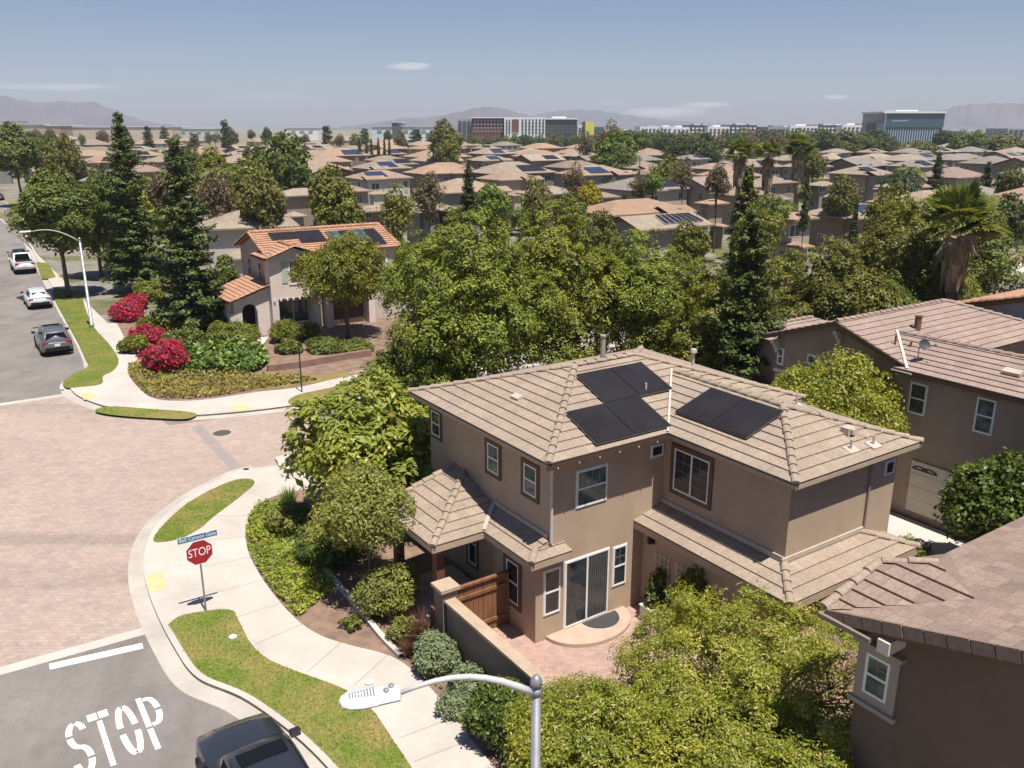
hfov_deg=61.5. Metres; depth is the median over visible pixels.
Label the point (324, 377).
grass
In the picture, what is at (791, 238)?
house
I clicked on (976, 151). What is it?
house
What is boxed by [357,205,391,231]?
house
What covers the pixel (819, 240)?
window
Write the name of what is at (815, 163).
bushy tree
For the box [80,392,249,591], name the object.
tactile paving
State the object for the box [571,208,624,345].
bushy tree
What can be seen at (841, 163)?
house
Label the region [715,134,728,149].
broadleaf tree
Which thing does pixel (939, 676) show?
brown house
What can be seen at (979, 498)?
broadleaf tree
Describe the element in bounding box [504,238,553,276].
bushy tree
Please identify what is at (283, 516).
shrub
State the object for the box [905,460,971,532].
garage door
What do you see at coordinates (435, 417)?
window
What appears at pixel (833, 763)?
broadleaf tree
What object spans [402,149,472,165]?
house
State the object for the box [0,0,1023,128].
sky
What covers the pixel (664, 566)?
trellis
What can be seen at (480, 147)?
house
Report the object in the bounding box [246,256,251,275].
window
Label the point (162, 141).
house
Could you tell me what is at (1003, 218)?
bushy tree
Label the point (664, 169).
bushy tree
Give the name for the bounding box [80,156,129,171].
house
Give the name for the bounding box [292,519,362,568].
shrub
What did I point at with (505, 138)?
bushy tree
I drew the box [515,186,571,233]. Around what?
house
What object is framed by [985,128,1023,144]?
edge offices
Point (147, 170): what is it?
house
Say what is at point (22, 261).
pickup truck
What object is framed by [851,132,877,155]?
bushy tree
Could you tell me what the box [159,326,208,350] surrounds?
shrub
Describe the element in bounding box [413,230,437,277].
bushy tree
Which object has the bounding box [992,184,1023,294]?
broadleaf tree
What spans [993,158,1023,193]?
bushy tree
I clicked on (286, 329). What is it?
hedge
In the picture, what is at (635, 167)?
house
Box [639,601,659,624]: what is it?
planter
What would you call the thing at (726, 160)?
house
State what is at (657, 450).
window
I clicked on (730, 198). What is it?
house
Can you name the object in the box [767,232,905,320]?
broadleaf tree
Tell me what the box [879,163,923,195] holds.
bushy tree
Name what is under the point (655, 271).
broadleaf tree
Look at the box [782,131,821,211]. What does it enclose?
fan palm
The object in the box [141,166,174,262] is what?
bushy tree
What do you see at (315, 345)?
shrub
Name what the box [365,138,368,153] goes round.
cypress
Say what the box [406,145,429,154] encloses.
house
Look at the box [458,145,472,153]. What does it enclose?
house
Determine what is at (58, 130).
warehouse
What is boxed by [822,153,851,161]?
house
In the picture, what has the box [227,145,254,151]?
house
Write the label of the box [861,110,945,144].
office building
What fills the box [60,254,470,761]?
pavement joint
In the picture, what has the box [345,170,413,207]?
house
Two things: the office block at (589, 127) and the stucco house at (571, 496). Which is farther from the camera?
the office block at (589, 127)
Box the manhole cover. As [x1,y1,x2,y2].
[213,430,230,435]
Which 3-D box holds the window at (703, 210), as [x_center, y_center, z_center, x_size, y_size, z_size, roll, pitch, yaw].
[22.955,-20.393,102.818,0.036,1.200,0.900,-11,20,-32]
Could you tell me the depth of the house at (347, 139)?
575.02 m
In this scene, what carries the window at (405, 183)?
in the house at (378, 183)
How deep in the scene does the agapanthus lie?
52.68 m
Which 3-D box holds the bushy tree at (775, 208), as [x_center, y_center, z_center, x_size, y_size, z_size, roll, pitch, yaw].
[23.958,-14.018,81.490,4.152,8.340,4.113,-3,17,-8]
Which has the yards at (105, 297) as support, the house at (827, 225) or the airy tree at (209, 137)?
the house at (827, 225)
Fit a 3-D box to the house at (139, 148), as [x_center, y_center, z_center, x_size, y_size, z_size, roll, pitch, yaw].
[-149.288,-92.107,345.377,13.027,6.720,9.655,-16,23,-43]
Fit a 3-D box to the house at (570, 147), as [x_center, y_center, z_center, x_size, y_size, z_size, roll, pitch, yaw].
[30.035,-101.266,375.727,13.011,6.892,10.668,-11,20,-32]
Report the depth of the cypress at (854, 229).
71.06 m
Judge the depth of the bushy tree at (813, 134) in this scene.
381.85 m
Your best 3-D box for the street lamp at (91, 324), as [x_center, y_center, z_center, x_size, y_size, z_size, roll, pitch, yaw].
[-32.137,-7.328,60.852,3.854,7.236,0.380,-11,20,-32]
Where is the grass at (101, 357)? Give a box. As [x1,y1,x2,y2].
[52,288,118,387]
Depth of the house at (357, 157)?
275.71 m
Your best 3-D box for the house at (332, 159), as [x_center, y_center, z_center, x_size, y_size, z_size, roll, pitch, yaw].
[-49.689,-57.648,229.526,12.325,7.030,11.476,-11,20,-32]
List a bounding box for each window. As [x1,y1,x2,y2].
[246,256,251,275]
[257,260,262,280]
[279,297,309,321]
[287,258,304,284]
[356,195,362,203]
[364,208,371,218]
[371,183,379,189]
[380,254,387,273]
[403,181,407,187]
[429,407,441,441]
[431,212,438,222]
[443,176,448,181]
[466,540,478,570]
[484,437,501,481]
[503,552,521,613]
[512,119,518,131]
[521,457,539,504]
[543,565,560,616]
[544,175,550,180]
[575,463,607,508]
[611,543,626,587]
[620,233,626,247]
[647,234,657,248]
[650,195,658,200]
[650,442,663,458]
[669,442,714,510]
[678,192,682,199]
[698,192,702,200]
[701,208,706,218]
[708,230,713,239]
[770,186,775,193]
[777,347,784,364]
[778,250,785,260]
[786,185,791,192]
[789,224,800,237]
[807,353,820,364]
[810,200,814,207]
[817,233,823,243]
[819,187,825,191]
[847,636,905,724]
[884,458,895,475]
[907,381,928,416]
[972,396,997,435]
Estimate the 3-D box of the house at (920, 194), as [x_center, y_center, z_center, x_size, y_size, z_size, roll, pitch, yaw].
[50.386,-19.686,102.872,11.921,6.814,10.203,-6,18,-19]
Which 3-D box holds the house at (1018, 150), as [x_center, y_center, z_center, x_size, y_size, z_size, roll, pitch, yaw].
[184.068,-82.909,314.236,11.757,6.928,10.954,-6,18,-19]
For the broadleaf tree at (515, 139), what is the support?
on the planting soil
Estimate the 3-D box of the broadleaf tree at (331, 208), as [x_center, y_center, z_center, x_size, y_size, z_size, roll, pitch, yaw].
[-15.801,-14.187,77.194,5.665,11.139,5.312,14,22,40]
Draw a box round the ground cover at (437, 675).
[402,637,515,765]
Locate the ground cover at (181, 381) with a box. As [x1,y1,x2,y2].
[127,359,317,398]
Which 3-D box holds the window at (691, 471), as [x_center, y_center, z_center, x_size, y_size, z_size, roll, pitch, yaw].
[5.122,2.631,24.621,0.045,1.560,1.640,-11,20,-32]
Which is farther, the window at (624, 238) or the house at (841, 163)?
the house at (841, 163)
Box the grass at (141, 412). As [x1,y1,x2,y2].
[95,406,195,418]
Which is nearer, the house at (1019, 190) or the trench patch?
the trench patch
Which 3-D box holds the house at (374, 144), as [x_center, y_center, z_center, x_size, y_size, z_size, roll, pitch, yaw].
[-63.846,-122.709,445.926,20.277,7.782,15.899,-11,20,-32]
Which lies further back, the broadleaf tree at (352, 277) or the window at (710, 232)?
the window at (710, 232)
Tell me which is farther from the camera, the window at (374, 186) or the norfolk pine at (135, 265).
the window at (374, 186)
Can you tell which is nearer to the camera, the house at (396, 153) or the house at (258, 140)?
the house at (396, 153)
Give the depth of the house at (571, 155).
269.34 m
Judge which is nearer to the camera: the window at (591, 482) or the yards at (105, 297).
the window at (591, 482)
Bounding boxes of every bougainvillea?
[107,297,146,322]
[122,293,148,306]
[127,323,165,345]
[135,337,191,372]
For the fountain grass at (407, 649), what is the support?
on the planting soil
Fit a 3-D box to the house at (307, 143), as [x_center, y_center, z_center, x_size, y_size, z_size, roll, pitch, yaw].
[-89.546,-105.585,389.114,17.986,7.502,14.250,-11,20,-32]
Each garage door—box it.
[333,295,363,324]
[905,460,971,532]
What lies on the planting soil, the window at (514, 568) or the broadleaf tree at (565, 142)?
the broadleaf tree at (565, 142)
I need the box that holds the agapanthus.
[173,332,270,374]
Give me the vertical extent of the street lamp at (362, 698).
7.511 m
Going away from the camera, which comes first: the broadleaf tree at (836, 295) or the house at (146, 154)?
the broadleaf tree at (836, 295)
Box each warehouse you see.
[0,122,49,136]
[45,126,83,135]
[72,127,111,138]
[113,127,190,139]
[181,128,222,139]
[286,127,328,139]
[372,126,435,140]
[391,122,404,139]
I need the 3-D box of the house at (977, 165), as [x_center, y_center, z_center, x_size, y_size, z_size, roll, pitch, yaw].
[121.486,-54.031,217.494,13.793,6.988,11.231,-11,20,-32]
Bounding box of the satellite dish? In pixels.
[917,339,937,358]
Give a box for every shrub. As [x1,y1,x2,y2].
[101,247,125,267]
[116,334,149,352]
[132,280,167,300]
[133,314,185,332]
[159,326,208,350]
[181,305,222,330]
[207,253,240,283]
[261,499,311,534]
[274,338,303,354]
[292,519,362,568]
[305,335,338,354]
[332,337,375,353]
[337,613,362,632]
[348,558,425,619]
[385,614,422,642]
[386,445,430,491]
[412,629,462,679]
[434,686,474,721]
[448,660,486,694]
[459,674,530,752]
[665,564,717,639]
[898,533,934,556]
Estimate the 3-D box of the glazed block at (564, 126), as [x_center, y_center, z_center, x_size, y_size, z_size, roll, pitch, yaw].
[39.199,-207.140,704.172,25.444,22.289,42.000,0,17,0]
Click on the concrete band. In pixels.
(16, 666)
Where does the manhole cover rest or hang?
on the paver crossing
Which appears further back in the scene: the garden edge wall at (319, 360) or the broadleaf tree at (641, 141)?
the broadleaf tree at (641, 141)
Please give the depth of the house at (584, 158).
235.55 m
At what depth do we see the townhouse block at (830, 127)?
636.35 m
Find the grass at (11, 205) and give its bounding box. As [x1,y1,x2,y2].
[8,203,18,215]
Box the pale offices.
[946,131,985,134]
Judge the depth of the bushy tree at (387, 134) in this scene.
459.44 m
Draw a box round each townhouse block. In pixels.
[634,125,671,134]
[672,126,689,134]
[683,124,707,134]
[704,125,729,138]
[721,124,756,133]
[757,125,789,135]
[789,124,817,133]
[816,124,840,133]
[836,123,861,134]
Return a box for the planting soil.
[35,255,1023,767]
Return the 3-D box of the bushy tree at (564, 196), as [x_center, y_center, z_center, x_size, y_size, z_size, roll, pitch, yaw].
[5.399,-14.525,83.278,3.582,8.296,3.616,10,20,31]
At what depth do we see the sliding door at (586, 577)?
24.89 m
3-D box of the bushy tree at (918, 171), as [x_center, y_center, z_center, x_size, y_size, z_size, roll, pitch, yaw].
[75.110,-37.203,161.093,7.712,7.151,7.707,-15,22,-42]
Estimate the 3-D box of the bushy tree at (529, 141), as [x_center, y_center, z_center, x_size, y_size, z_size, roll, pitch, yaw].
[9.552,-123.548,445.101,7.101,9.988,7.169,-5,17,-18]
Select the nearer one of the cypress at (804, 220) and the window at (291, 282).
the window at (291, 282)
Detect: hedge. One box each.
[205,320,227,339]
[213,319,262,340]
[267,319,307,342]
[299,321,320,339]
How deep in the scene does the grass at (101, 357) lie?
57.73 m
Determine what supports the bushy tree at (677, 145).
on the planting soil
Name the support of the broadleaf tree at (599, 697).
on the planting soil
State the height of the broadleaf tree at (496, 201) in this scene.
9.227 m
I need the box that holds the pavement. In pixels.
[0,219,1023,767]
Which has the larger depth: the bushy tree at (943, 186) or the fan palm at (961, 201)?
the bushy tree at (943, 186)
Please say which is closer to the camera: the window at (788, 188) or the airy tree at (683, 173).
the airy tree at (683, 173)
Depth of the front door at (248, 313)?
61.22 m
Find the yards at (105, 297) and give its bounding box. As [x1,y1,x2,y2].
[0,172,1023,334]
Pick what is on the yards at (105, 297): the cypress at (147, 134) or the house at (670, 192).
the house at (670, 192)
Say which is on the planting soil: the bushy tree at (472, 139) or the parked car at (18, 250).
the bushy tree at (472, 139)
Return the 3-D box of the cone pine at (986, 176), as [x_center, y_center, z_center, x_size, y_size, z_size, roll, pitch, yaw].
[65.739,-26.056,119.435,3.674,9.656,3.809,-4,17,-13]
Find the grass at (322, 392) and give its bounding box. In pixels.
[288,382,353,405]
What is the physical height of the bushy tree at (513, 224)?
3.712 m
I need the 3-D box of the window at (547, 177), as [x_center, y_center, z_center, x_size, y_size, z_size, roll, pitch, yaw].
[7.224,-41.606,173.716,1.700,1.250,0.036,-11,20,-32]
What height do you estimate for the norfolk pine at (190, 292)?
13.651 m
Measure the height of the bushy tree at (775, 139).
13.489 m
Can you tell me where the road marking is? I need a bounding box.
[49,643,162,767]
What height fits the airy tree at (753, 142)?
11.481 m
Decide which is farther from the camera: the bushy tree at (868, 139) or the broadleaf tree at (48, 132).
the broadleaf tree at (48, 132)
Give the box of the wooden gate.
[457,570,508,627]
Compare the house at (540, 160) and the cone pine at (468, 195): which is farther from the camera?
the house at (540, 160)
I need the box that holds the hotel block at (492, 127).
[457,117,544,141]
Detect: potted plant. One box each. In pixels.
[642,567,669,609]
[661,579,683,622]
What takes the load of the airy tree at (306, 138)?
on the planting soil
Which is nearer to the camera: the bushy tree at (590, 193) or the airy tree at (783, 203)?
the bushy tree at (590, 193)
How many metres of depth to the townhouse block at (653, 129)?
613.69 m
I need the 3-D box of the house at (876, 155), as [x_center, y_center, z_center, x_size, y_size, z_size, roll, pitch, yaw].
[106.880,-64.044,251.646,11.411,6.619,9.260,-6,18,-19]
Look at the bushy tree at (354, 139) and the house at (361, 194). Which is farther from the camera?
the bushy tree at (354, 139)
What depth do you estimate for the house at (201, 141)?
570.52 m
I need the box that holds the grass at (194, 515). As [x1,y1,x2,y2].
[153,478,254,541]
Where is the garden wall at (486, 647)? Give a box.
[431,577,623,767]
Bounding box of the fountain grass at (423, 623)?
[398,607,437,640]
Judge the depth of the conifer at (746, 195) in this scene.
72.24 m
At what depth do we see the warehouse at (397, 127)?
864.11 m
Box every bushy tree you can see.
[38,134,90,185]
[84,156,123,281]
[95,130,109,142]
[124,133,132,143]
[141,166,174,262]
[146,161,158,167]
[220,157,278,212]
[238,170,286,225]
[242,129,317,190]
[334,134,344,147]
[349,133,362,145]
[383,130,392,139]
[385,225,404,260]
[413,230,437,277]
[434,134,462,162]
[465,134,477,143]
[481,134,492,144]
[499,211,515,234]
[501,134,511,141]
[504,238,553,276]
[509,205,545,234]
[525,136,537,145]
[532,134,545,142]
[546,133,562,146]
[550,190,587,266]
[570,134,585,144]
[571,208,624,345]
[577,177,603,207]
[606,143,641,169]
[627,193,641,198]
[646,133,658,149]
[647,154,679,181]
[651,127,665,138]
[661,133,703,160]
[681,134,702,143]
[689,129,703,136]
[693,132,724,162]
[731,199,786,283]
[733,128,752,140]
[744,127,765,141]
[751,130,769,143]
[753,191,790,243]
[759,129,786,153]
[770,130,787,146]
[782,127,815,154]
[792,132,816,154]
[803,151,828,182]
[807,128,821,137]
[822,172,865,220]
[825,232,863,264]
[826,133,845,149]
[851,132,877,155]
[860,181,923,239]
[871,136,905,154]
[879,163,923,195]
[894,139,941,154]
[919,185,954,227]
[944,131,998,149]
[967,188,1008,232]
[972,131,1023,152]
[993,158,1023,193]
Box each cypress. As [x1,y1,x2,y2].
[24,131,35,137]
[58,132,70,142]
[141,126,155,148]
[159,126,169,138]
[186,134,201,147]
[219,119,231,152]
[321,126,335,146]
[358,138,360,151]
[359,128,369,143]
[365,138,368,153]
[370,139,373,157]
[377,137,380,155]
[383,138,386,155]
[388,139,391,155]
[408,129,421,142]
[798,179,810,259]
[848,198,859,243]
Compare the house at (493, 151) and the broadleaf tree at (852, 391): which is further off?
the house at (493, 151)
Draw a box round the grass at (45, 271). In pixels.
[36,262,55,278]
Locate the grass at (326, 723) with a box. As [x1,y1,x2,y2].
[168,609,411,767]
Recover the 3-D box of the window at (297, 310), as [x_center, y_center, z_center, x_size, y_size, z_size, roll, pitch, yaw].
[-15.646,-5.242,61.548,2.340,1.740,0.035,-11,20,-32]
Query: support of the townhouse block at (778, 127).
on the ground at (242, 134)
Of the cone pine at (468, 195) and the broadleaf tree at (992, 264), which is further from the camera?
the cone pine at (468, 195)
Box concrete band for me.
[0,394,144,674]
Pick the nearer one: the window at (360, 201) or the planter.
the planter
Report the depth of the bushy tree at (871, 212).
68.45 m
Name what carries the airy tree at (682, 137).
on the planting soil
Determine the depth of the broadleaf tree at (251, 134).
469.99 m
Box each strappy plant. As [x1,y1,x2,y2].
[275,483,300,501]
[294,497,312,511]
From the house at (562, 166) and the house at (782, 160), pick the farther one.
the house at (782, 160)
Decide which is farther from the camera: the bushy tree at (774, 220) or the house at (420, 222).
the house at (420, 222)
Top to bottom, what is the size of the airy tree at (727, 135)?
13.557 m
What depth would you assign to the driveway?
30.90 m
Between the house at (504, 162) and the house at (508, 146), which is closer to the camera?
the house at (504, 162)
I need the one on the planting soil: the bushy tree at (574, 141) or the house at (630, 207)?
the bushy tree at (574, 141)
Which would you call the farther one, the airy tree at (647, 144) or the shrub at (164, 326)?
the airy tree at (647, 144)
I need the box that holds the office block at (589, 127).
[577,122,627,135]
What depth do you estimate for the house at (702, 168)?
188.25 m
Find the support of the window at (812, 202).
in the house at (820, 193)
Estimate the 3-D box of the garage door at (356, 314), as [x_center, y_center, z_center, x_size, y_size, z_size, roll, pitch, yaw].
[-12.190,-5.610,63.827,2.500,2.200,0.060,-11,20,-32]
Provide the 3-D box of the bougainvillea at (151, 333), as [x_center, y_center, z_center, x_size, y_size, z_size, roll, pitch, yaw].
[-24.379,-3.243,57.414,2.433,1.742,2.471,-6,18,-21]
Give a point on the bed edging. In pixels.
(390, 645)
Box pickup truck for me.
[8,252,36,273]
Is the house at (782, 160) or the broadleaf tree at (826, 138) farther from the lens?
the broadleaf tree at (826, 138)
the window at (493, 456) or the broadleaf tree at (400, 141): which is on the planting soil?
the broadleaf tree at (400, 141)
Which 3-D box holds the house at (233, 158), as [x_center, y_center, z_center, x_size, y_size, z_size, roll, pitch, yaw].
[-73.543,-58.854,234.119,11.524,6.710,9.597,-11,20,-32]
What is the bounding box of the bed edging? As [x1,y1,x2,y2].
[317,562,403,658]
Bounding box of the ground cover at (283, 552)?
[245,497,334,615]
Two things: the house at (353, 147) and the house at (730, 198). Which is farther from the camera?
the house at (353, 147)
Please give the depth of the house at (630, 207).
91.79 m
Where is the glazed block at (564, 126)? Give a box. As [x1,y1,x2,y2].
[545,117,577,138]
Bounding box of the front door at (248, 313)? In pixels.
[232,299,255,326]
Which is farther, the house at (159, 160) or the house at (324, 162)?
the house at (159, 160)
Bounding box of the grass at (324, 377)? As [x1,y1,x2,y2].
[255,371,351,390]
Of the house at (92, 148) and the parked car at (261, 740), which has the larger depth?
the house at (92, 148)
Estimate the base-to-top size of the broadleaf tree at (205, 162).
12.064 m
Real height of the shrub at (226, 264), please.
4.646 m
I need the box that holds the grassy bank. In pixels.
[265,143,909,149]
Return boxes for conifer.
[694,206,786,384]
[719,163,764,286]
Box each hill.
[0,95,192,127]
[330,107,531,129]
[532,109,726,129]
[936,103,1023,129]
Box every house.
[0,171,12,183]
[24,166,33,182]
[26,167,96,194]
[44,135,78,141]
[70,139,113,147]
[77,147,111,152]
[77,170,150,186]
[80,150,111,159]
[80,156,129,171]
[126,146,158,152]
[130,165,164,177]
[131,150,163,164]
[134,140,163,153]
[141,156,185,181]
[153,139,183,151]
[163,145,188,156]
[177,149,224,169]
[179,137,206,145]
[199,210,299,276]
[209,222,401,334]
[214,146,227,152]
[221,160,236,167]
[224,150,253,156]
[225,155,241,164]
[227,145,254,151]
[245,138,272,147]
[280,188,325,226]
[299,142,335,149]
[301,144,333,149]
[305,154,353,170]
[307,150,321,153]
[307,161,352,169]
[308,148,371,171]
[308,163,356,183]
[323,185,371,222]
[332,137,367,142]
[340,145,364,152]
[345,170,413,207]
[350,160,413,174]
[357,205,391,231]
[363,155,404,162]
[364,139,394,151]
[364,158,418,169]
[368,149,405,157]
[373,145,407,154]
[382,334,923,689]
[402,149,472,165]
[402,165,472,199]
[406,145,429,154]
[407,203,456,250]
[408,141,430,147]
[409,154,463,167]
[414,178,512,229]
[416,162,473,169]
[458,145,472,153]
[460,141,480,151]
[464,155,513,170]
[466,147,512,158]
[471,163,556,186]
[472,144,502,151]
[475,170,544,210]
[479,161,530,168]
[489,141,521,151]
[510,150,566,160]
[512,148,537,154]
[513,154,565,168]
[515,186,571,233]
[519,143,562,151]
[542,160,597,186]
[547,209,570,252]
[554,149,578,153]
[554,165,633,202]
[562,151,594,160]
[563,144,592,152]
[571,155,593,161]
[576,198,697,258]
[581,192,620,202]
[597,176,692,204]
[607,211,713,287]
[622,160,657,170]
[632,149,664,160]
[632,167,695,176]
[637,155,662,163]
[671,155,710,170]
[675,175,763,215]
[691,163,732,176]
[693,199,729,248]
[694,168,761,178]
[709,188,770,234]
[717,151,733,163]
[724,159,782,177]
[730,298,1023,540]
[745,152,782,159]
[756,176,799,209]
[772,154,791,158]
[773,157,790,164]
[774,212,819,273]
[782,164,833,184]
[808,181,833,209]
[808,204,873,252]
[817,516,1023,767]
[821,149,853,155]
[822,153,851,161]
[826,165,892,202]
[827,156,893,170]
[827,157,887,179]
[855,149,887,155]
[862,153,890,158]
[864,190,935,226]
[873,181,934,198]
[877,154,933,163]
[886,159,948,178]
[888,148,932,155]
[909,152,935,157]
[910,167,992,187]
[928,154,971,167]
[931,148,961,155]
[956,146,991,155]
[956,153,981,158]
[957,156,1007,173]
[957,289,1023,319]
[979,185,1000,194]
[982,151,1023,156]
[988,187,1023,247]
[991,157,1023,177]
[992,147,1023,154]
[1003,156,1023,160]
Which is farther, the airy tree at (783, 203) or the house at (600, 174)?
the house at (600, 174)
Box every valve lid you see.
[229,634,236,639]
[364,679,373,684]
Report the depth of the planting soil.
28.73 m
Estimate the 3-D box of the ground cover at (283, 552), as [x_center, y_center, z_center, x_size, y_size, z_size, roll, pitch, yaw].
[-7.815,5.602,29.605,2.367,0.412,8.840,-7,18,-23]
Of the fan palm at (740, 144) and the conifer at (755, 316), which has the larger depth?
the fan palm at (740, 144)
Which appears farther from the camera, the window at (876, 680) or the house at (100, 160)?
the house at (100, 160)
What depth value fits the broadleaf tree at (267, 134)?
387.41 m
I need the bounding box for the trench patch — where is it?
[192,425,241,470]
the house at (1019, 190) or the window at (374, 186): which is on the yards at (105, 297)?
the house at (1019, 190)
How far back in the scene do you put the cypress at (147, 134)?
422.95 m
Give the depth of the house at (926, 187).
131.02 m
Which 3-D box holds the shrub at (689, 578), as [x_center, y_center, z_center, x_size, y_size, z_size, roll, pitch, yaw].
[5.202,6.178,24.176,1.764,2.393,1.908,0,17,0]
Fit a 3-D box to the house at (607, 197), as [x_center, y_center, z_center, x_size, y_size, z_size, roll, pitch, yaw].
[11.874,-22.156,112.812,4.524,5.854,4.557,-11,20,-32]
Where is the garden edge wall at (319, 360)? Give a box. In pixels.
[266,349,371,371]
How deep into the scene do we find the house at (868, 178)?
164.85 m
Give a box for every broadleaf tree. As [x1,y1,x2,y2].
[0,120,39,194]
[4,163,100,296]
[31,133,63,174]
[32,129,42,137]
[44,127,57,140]
[68,180,125,277]
[116,175,173,259]
[177,140,202,219]
[189,144,230,207]
[197,165,254,185]
[225,128,238,144]
[237,140,267,174]
[247,130,255,139]
[260,127,272,146]
[279,368,434,507]
[286,230,387,338]
[300,457,419,574]
[304,162,366,225]
[353,331,480,434]
[375,205,570,380]
[393,130,408,146]
[425,131,432,141]
[427,117,464,160]
[434,206,469,249]
[471,182,512,262]
[499,670,674,767]
[500,197,650,368]
[511,134,520,144]
[519,134,528,145]
[558,137,571,146]
[576,225,719,360]
[588,130,639,165]
[605,579,858,767]
[618,680,837,767]
[622,129,649,149]
[643,155,665,198]
[646,253,744,370]
[654,133,677,150]
[666,202,712,280]
[704,153,731,252]
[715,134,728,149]
[738,248,817,312]
[746,724,854,767]
[764,294,816,322]
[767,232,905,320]
[769,344,911,433]
[795,182,812,202]
[813,130,840,150]
[833,129,864,151]
[843,197,985,302]
[847,268,920,312]
[862,129,896,143]
[895,261,988,297]
[919,208,1023,296]
[930,130,957,145]
[931,447,1023,541]
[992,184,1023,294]
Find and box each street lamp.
[19,229,93,326]
[339,674,541,767]
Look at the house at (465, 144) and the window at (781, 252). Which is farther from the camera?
the house at (465, 144)
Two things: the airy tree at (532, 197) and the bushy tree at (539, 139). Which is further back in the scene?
the bushy tree at (539, 139)
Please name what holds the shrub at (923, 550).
on the driveway
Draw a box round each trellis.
[654,551,669,591]
[675,563,686,586]
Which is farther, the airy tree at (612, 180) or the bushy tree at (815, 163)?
the bushy tree at (815, 163)
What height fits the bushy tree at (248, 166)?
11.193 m
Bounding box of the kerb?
[2,200,1021,767]
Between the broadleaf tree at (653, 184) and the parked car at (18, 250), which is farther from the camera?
the broadleaf tree at (653, 184)
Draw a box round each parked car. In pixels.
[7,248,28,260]
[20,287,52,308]
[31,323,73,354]
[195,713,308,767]
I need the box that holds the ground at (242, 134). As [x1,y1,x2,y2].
[109,129,985,146]
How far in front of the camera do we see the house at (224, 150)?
350.44 m
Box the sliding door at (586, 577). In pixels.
[563,547,609,628]
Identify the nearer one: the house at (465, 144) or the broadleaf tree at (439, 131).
the broadleaf tree at (439, 131)
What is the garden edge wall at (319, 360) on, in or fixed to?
on the planting soil
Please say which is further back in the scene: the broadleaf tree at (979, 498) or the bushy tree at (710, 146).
the bushy tree at (710, 146)
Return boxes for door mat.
[582,610,618,627]
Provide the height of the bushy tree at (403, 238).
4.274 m
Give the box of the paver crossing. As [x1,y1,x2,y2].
[0,396,309,666]
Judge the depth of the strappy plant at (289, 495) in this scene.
33.17 m
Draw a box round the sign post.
[298,346,302,391]
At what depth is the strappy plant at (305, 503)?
32.09 m
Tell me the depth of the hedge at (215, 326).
58.04 m
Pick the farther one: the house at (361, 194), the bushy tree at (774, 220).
the house at (361, 194)
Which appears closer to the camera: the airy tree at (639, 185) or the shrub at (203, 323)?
the shrub at (203, 323)
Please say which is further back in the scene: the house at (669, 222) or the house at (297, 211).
the house at (297, 211)
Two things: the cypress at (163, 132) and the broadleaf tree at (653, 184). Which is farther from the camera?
the cypress at (163, 132)
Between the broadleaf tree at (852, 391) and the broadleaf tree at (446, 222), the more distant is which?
the broadleaf tree at (446, 222)
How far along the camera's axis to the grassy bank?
535.25 m
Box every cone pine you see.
[456,125,476,258]
[926,151,945,189]
[980,161,994,187]
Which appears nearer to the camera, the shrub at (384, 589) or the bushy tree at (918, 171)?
the shrub at (384, 589)
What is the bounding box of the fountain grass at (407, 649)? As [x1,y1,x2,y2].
[395,634,417,655]
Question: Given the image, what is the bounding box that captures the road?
[0,220,1022,767]
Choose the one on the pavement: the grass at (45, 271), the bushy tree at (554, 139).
the grass at (45, 271)
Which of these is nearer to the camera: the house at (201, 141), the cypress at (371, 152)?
the cypress at (371, 152)
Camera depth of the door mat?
25.16 m
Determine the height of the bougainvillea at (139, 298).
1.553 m
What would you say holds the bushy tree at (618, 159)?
on the planting soil
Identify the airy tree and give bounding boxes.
[77,133,85,145]
[191,160,239,220]
[204,131,214,143]
[213,132,220,145]
[299,132,310,143]
[376,176,417,292]
[394,237,414,285]
[411,169,446,230]
[481,224,510,253]
[515,174,555,232]
[561,144,585,202]
[574,130,596,155]
[596,119,620,143]
[607,175,617,182]
[627,153,646,198]
[640,130,653,147]
[666,130,688,143]
[671,138,693,204]
[717,128,735,141]
[725,134,743,147]
[739,136,762,157]
[776,196,799,211]
[812,177,825,181]
[955,129,970,137]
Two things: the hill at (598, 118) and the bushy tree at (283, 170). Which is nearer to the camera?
the bushy tree at (283, 170)
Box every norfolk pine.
[97,111,168,287]
[145,133,227,330]
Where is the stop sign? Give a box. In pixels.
[177,529,217,610]
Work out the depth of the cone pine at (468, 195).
89.69 m
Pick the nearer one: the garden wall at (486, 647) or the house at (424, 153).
the garden wall at (486, 647)
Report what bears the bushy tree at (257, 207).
on the planting soil
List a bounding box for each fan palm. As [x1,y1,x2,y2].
[723,136,755,260]
[752,140,784,206]
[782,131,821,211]
[916,175,1012,299]
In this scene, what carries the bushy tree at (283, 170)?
on the planting soil
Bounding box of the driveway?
[256,337,967,554]
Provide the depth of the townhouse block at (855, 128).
625.20 m
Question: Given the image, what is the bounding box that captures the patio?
[492,602,832,752]
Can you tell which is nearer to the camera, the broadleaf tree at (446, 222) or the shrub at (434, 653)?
the shrub at (434, 653)
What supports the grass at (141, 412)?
on the pavement
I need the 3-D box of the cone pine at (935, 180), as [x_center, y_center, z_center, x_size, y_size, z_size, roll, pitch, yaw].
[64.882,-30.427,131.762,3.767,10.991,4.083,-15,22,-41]
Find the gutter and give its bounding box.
[23,241,629,767]

